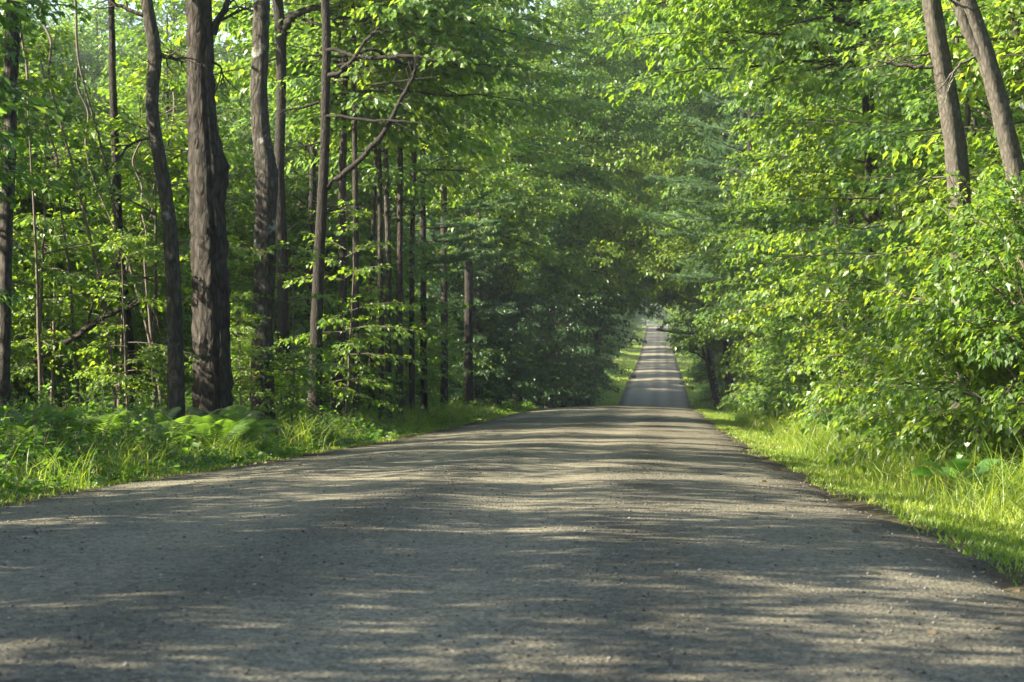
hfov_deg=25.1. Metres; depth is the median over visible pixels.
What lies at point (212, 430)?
fern
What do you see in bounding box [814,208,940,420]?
maple bush
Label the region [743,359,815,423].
leafy shrub
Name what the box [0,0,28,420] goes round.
slender tree
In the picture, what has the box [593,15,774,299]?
overhanging tree
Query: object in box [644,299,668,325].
tree
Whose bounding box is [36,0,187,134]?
woodland tree
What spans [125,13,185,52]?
woodland tree
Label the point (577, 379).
shaded beech
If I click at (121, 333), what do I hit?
bare sapling
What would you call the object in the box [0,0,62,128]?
canopy maple
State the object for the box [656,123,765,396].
white pine
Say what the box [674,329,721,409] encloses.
crooked tree
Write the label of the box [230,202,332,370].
young maple
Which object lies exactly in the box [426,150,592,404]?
shaded beech
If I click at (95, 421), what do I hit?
fern
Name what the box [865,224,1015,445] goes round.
maple bush
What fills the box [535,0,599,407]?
slender tree
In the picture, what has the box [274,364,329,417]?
leafy shrub
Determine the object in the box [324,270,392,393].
young maple
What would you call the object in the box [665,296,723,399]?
tree
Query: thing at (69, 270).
bare sapling
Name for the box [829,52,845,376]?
pale stem tree
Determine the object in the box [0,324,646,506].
verge grass
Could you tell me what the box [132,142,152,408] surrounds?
bare sapling
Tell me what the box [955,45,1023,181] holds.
roadside maple
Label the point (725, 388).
roadside maple
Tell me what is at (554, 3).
sky
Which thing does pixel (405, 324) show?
young maple
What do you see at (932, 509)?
verge grass
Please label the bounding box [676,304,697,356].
tree
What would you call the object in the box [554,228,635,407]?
shaded beech
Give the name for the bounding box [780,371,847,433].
leafy shrub
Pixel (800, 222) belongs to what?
roadside maple
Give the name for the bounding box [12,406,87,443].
fern
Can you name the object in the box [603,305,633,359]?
tree
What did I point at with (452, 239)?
white pine
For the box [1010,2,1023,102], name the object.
thin tree
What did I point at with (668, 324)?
tree
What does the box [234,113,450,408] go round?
woodland maple
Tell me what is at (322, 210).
broken branch pine
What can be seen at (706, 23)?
arching maple
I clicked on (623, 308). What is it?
overhanging tree
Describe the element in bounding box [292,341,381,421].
leafy shrub
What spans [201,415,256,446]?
fern
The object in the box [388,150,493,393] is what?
shaded beech
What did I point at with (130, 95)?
woodland maple
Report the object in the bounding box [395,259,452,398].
young maple
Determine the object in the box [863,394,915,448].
leafy shrub
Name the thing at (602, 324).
shaded beech
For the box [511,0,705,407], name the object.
overhanging tree
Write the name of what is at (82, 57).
woodland tree
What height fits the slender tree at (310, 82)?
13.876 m
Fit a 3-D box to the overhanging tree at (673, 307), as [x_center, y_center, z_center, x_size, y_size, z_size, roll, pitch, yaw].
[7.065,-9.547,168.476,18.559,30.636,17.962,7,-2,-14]
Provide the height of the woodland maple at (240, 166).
9.054 m
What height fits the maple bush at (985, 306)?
4.370 m
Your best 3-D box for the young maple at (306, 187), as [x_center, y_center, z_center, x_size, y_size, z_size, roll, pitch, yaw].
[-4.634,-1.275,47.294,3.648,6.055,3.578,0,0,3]
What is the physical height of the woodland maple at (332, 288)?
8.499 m
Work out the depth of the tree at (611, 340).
231.61 m
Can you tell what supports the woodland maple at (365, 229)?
on the ground at (1008, 583)
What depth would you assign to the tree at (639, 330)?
426.09 m
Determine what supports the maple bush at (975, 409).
on the ground at (1008, 583)
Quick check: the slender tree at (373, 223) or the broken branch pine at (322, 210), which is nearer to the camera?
the broken branch pine at (322, 210)
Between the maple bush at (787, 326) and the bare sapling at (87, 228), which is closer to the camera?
the bare sapling at (87, 228)
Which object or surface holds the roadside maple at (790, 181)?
on the ground at (1008, 583)
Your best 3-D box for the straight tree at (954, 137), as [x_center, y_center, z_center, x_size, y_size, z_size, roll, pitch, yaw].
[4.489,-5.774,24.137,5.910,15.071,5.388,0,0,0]
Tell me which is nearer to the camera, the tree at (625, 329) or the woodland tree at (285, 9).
the woodland tree at (285, 9)
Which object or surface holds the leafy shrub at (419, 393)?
on the ground at (1008, 583)
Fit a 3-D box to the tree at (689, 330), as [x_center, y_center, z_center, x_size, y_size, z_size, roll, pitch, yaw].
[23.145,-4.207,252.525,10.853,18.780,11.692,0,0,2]
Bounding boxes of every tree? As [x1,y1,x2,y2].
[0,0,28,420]
[1,0,108,118]
[23,0,126,129]
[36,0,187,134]
[44,12,104,95]
[46,8,125,96]
[61,0,273,153]
[77,0,220,438]
[91,19,185,99]
[108,1,136,413]
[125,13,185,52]
[143,0,266,446]
[159,30,286,149]
[212,0,307,135]
[214,0,463,415]
[218,0,418,294]
[219,0,495,417]
[250,0,278,433]
[250,0,498,420]
[271,8,474,414]
[272,0,371,400]
[273,0,497,418]
[297,9,530,412]
[298,0,505,419]
[299,0,629,386]
[306,12,316,344]
[335,3,526,413]
[389,0,537,408]
[416,0,544,405]
[416,0,676,362]
[416,29,576,405]
[447,91,572,403]
[506,4,587,404]
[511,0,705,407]
[524,2,688,406]
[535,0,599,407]
[552,0,794,338]
[561,91,691,405]
[564,130,653,399]
[567,144,696,405]
[573,69,721,409]
[583,29,773,402]
[590,306,623,364]
[590,308,630,369]
[590,317,619,376]
[591,35,713,404]
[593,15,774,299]
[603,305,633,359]
[604,298,638,359]
[605,307,627,358]
[618,309,641,338]
[620,0,794,316]
[621,303,641,337]
[624,316,646,338]
[625,308,641,339]
[637,266,725,409]
[640,302,664,325]
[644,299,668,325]
[646,285,712,332]
[658,308,679,345]
[660,287,691,358]
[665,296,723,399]
[665,306,696,359]
[665,309,689,360]
[669,172,765,408]
[669,311,694,364]
[671,288,740,408]
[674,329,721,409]
[675,304,700,372]
[676,0,880,281]
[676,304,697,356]
[680,330,716,374]
[681,306,735,400]
[716,0,1023,235]
[822,0,977,458]
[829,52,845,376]
[881,5,903,303]
[916,0,1023,248]
[954,21,970,148]
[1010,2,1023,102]
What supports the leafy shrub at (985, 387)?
on the ground at (1008, 583)
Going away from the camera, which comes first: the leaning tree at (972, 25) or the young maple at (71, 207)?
the leaning tree at (972, 25)
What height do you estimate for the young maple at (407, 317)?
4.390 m
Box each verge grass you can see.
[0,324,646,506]
[674,346,1023,587]
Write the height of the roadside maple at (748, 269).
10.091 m
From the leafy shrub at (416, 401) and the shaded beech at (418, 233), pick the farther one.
the shaded beech at (418, 233)
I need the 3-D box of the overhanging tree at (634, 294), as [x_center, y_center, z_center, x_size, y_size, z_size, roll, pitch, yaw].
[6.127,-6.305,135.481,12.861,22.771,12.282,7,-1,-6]
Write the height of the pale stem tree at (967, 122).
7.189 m
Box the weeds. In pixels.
[0,364,1022,523]
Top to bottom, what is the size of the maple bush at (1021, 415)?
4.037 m
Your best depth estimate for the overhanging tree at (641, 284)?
146.88 m
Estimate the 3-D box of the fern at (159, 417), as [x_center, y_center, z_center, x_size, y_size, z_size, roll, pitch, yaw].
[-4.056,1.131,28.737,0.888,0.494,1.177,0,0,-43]
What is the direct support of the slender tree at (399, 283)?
on the ground at (1008, 583)
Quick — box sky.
[2,0,900,325]
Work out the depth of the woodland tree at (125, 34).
162.89 m
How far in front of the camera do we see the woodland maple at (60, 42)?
45.07 m
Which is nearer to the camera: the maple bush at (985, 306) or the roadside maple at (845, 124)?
the maple bush at (985, 306)
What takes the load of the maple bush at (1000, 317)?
on the ground at (1008, 583)
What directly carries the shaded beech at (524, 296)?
on the ground at (1008, 583)
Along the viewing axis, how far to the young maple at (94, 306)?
50.25 m
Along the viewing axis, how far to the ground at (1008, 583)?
16.73 m
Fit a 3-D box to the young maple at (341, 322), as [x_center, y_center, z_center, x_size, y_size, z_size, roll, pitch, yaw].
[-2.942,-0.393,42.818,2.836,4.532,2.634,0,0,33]
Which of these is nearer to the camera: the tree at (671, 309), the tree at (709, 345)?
the tree at (709, 345)
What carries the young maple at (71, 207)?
on the ground at (1008, 583)
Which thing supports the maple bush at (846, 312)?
on the ground at (1008, 583)
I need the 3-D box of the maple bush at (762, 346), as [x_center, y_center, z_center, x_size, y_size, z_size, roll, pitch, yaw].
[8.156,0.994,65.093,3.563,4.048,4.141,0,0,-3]
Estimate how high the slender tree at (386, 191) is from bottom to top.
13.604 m
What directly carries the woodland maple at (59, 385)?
on the ground at (1008, 583)
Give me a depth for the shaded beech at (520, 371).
84.56 m
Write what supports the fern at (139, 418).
on the ground at (1008, 583)
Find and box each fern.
[0,406,67,447]
[0,425,55,460]
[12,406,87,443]
[32,403,114,445]
[75,410,132,444]
[85,410,158,443]
[127,407,181,435]
[139,421,197,451]
[147,413,220,448]
[177,419,256,451]
[182,408,244,441]
[185,405,283,445]
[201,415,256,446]
[210,416,278,447]
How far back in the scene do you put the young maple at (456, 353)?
70.21 m
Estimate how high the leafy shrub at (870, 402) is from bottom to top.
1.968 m
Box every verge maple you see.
[0,0,97,310]
[0,8,90,360]
[0,13,81,388]
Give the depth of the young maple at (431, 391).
59.82 m
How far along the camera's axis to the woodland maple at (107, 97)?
65.56 m
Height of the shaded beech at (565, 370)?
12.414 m
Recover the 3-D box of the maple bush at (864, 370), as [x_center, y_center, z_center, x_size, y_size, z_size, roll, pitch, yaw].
[6.326,0.447,34.307,3.684,3.824,3.625,0,0,-13]
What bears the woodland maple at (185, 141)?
on the ground at (1008, 583)
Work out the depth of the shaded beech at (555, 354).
100.57 m
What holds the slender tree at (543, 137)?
on the ground at (1008, 583)
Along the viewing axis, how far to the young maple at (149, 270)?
48.02 m
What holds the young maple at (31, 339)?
on the ground at (1008, 583)
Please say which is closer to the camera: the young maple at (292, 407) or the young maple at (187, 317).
the young maple at (292, 407)
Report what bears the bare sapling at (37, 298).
on the ground at (1008, 583)
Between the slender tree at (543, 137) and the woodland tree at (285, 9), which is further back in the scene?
the woodland tree at (285, 9)
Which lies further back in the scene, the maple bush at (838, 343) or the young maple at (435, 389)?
the young maple at (435, 389)
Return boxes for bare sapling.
[19,3,42,404]
[39,59,80,415]
[40,0,116,407]
[74,0,129,408]
[76,67,163,410]
[117,92,175,405]
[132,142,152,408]
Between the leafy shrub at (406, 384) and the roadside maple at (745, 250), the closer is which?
the leafy shrub at (406, 384)
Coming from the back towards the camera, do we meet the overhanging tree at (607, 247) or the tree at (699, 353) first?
the tree at (699, 353)
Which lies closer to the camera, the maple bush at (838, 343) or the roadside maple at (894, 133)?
the roadside maple at (894, 133)
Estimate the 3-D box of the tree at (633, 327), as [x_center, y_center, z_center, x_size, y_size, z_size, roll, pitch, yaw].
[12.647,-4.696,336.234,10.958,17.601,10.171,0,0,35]
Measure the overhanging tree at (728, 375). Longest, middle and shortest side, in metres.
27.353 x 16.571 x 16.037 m
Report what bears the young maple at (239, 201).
on the ground at (1008, 583)
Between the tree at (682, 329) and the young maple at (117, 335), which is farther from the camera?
the tree at (682, 329)
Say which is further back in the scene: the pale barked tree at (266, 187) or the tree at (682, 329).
the tree at (682, 329)
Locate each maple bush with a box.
[731,316,793,415]
[733,317,808,414]
[747,276,861,426]
[755,287,834,422]
[763,276,897,436]
[807,252,1013,449]
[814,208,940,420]
[828,154,1023,485]
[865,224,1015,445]
[873,159,1023,492]
[895,251,1023,478]
[900,243,1023,470]
[908,189,1020,411]
[1001,323,1023,434]
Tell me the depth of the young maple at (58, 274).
34.81 m
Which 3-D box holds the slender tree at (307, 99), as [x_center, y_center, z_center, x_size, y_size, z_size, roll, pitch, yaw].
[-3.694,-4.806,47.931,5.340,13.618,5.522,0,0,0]
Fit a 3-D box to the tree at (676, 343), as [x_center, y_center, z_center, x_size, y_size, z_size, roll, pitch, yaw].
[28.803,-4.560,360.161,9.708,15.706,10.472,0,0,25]
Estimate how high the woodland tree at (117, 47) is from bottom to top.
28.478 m
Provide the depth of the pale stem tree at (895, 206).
39.97 m
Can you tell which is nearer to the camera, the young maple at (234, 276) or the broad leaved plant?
the broad leaved plant
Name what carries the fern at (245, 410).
on the ground at (1008, 583)
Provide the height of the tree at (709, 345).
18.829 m
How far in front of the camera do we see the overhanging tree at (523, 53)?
83.38 m
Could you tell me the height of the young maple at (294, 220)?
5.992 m
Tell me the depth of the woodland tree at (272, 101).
103.40 m
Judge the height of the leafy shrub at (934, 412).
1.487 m
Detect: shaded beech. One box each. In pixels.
[285,100,492,341]
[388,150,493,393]
[404,152,560,391]
[414,241,519,406]
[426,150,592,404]
[459,239,547,405]
[463,191,600,397]
[483,246,566,404]
[487,265,580,407]
[523,146,635,401]
[530,218,646,407]
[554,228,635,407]
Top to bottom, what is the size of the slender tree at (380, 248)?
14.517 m
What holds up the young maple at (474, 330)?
on the ground at (1008, 583)
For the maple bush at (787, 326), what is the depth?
57.41 m
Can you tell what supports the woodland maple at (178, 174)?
on the ground at (1008, 583)
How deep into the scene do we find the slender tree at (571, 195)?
95.42 m
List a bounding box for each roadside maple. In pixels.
[674,140,807,410]
[691,151,795,392]
[692,100,854,408]
[694,109,811,402]
[704,44,937,413]
[705,50,905,411]
[709,0,992,433]
[735,0,1023,407]
[750,0,1021,427]
[754,0,1023,435]
[821,0,1023,348]
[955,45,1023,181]
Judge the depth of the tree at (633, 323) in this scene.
417.92 m
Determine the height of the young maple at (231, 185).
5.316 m
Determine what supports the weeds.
on the ground at (1008, 583)
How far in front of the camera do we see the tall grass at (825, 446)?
22.59 m
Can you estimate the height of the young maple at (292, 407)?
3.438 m
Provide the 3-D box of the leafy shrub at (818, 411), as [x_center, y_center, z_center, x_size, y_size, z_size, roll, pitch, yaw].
[5.919,0.797,34.535,2.841,2.109,2.816,0,0,-30]
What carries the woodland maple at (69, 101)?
on the ground at (1008, 583)
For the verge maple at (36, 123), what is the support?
on the ground at (1008, 583)
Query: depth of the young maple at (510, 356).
87.59 m
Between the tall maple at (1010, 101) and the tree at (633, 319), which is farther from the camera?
the tree at (633, 319)
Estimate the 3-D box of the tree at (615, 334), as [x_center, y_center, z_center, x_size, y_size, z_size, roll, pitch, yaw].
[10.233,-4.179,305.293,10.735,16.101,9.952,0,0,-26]
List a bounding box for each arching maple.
[115,0,583,415]
[579,0,1023,408]
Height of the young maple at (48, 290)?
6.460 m
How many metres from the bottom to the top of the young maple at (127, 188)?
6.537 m
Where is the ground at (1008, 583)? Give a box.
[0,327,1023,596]
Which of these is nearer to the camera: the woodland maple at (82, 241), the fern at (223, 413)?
the fern at (223, 413)
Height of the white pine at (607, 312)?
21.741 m
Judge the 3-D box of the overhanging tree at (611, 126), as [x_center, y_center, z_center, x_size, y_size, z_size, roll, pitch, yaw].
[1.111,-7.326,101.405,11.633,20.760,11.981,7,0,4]
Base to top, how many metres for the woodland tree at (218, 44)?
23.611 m
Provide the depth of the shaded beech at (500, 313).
76.66 m
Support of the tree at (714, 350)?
on the ground at (1008, 583)
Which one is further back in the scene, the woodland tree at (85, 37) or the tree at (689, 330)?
the tree at (689, 330)
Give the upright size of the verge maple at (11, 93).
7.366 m
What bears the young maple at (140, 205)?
on the ground at (1008, 583)
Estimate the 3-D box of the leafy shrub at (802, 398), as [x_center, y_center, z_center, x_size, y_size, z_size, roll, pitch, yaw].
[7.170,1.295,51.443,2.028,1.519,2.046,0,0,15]
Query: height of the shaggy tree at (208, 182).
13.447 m
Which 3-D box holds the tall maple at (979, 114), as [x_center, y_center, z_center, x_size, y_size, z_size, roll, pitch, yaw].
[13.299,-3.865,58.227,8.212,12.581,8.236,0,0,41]
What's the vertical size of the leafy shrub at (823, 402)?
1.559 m
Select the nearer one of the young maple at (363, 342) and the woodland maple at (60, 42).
the woodland maple at (60, 42)
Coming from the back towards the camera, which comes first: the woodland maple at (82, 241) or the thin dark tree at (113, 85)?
the woodland maple at (82, 241)
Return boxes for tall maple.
[811,2,1023,323]
[876,2,1023,248]
[877,103,1022,178]
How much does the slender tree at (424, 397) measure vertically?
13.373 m
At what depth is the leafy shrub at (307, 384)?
50.13 m
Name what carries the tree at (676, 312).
on the ground at (1008, 583)
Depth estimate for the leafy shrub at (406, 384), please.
57.87 m
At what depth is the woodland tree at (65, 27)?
174.27 m
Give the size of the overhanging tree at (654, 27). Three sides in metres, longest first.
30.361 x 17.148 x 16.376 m
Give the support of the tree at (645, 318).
on the ground at (1008, 583)
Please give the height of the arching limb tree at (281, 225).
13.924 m
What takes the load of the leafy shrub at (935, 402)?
on the ground at (1008, 583)
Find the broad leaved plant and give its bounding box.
[910,442,1009,496]
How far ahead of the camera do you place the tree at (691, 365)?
206.33 m
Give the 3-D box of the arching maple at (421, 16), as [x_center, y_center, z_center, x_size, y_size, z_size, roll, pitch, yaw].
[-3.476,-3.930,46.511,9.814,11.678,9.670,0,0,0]
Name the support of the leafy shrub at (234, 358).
on the ground at (1008, 583)
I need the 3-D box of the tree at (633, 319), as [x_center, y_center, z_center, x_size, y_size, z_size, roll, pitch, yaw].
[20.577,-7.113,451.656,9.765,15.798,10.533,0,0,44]
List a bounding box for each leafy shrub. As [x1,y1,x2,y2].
[184,324,322,426]
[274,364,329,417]
[289,351,332,400]
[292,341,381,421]
[349,358,416,411]
[393,360,440,403]
[393,380,419,407]
[718,368,759,409]
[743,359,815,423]
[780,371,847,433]
[790,372,846,409]
[798,332,925,444]
[812,363,863,423]
[832,338,950,456]
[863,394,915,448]
[882,373,1002,452]
[911,377,1010,459]
[941,349,1023,444]
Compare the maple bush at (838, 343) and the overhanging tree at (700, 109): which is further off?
the overhanging tree at (700, 109)
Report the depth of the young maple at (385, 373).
49.82 m
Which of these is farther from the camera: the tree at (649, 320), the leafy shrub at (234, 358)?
the tree at (649, 320)
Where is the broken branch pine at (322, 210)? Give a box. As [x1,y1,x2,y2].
[268,0,437,421]
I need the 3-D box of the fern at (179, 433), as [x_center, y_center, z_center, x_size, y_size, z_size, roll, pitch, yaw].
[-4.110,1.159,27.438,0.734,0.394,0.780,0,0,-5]
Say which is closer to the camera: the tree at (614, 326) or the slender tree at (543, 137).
the slender tree at (543, 137)
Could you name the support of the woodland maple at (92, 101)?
on the ground at (1008, 583)
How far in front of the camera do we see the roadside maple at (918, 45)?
28.20 m
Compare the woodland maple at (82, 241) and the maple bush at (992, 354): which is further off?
the woodland maple at (82, 241)
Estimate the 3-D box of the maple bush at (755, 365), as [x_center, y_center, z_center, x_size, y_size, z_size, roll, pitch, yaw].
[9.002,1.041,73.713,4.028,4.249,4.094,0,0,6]
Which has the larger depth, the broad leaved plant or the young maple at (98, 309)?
the young maple at (98, 309)
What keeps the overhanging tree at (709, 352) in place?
on the ground at (1008, 583)
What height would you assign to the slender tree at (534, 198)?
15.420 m
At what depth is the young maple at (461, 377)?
66.84 m
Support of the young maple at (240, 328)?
on the ground at (1008, 583)
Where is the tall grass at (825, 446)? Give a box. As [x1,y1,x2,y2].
[0,394,1023,532]
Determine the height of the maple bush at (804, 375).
4.249 m
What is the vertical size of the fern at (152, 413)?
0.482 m
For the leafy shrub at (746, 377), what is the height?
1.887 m
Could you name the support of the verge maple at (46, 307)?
on the ground at (1008, 583)
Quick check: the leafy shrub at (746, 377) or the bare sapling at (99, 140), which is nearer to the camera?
the bare sapling at (99, 140)
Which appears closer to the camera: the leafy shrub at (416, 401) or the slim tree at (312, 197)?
the slim tree at (312, 197)
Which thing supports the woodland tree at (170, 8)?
on the ground at (1008, 583)
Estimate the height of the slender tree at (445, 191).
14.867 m
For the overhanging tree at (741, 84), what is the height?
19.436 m
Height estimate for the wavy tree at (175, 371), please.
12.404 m
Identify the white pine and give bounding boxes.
[269,11,524,402]
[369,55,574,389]
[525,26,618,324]
[637,11,802,387]
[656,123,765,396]
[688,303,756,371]
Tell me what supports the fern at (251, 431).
on the ground at (1008, 583)
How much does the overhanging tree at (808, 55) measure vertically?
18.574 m
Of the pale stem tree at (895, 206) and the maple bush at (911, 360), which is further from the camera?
the pale stem tree at (895, 206)
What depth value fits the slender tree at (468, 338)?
73.89 m
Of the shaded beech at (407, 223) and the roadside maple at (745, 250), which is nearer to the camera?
the roadside maple at (745, 250)
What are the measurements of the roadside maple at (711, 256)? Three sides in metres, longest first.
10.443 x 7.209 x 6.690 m
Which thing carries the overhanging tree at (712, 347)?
on the ground at (1008, 583)
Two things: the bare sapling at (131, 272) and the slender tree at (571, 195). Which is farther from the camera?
the slender tree at (571, 195)
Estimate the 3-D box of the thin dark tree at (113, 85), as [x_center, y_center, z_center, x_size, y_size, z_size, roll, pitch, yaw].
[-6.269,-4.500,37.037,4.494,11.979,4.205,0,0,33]
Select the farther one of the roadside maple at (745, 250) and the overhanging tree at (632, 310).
the overhanging tree at (632, 310)
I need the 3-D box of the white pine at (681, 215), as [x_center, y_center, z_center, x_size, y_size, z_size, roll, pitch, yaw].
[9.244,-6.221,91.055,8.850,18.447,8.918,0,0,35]
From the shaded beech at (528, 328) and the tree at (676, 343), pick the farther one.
the tree at (676, 343)
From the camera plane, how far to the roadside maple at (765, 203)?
58.47 m
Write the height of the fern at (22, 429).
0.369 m
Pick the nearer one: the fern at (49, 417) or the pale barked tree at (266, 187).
the fern at (49, 417)
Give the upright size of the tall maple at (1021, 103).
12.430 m
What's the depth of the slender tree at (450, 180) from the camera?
55.95 m
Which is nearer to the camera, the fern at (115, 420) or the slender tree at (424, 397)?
the fern at (115, 420)
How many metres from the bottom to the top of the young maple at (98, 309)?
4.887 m
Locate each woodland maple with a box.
[0,0,152,407]
[0,0,165,406]
[0,22,130,410]
[0,31,122,410]
[48,135,138,382]
[49,13,298,396]
[63,95,235,404]
[66,45,305,388]
[72,79,171,384]
[87,108,245,401]
[186,88,352,363]
[223,74,431,396]
[225,43,458,407]
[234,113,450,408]
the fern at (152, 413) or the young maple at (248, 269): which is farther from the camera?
the young maple at (248, 269)
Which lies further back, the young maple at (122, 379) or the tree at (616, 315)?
the tree at (616, 315)
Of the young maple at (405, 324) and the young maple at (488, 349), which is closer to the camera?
the young maple at (405, 324)
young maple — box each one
[0,41,142,300]
[0,65,148,404]
[0,189,83,338]
[1,125,120,405]
[15,105,163,407]
[16,217,101,401]
[18,61,277,406]
[47,129,136,396]
[50,185,164,386]
[57,103,192,391]
[67,219,199,411]
[79,124,192,393]
[90,179,251,396]
[90,212,187,379]
[110,138,299,367]
[139,170,310,383]
[146,224,249,350]
[152,125,253,299]
[184,291,282,422]
[227,134,378,395]
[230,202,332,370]
[230,231,353,437]
[236,188,329,350]
[274,199,437,423]
[275,214,418,390]
[324,242,395,366]
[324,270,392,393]
[325,276,411,409]
[361,217,470,406]
[368,262,441,385]
[394,252,479,393]
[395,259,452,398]
[403,290,463,391]
[405,302,477,399]
[430,291,492,381]
[433,262,509,401]
[473,285,523,399]
[473,317,514,403]
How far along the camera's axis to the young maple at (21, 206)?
44.13 m
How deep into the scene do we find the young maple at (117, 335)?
48.82 m
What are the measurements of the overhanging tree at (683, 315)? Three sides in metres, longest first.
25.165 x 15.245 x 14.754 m
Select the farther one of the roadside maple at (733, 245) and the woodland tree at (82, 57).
the woodland tree at (82, 57)
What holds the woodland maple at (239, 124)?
on the ground at (1008, 583)
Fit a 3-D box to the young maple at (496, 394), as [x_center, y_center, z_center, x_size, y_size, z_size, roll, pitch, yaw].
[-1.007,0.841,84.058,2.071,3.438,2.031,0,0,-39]
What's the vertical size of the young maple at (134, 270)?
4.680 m

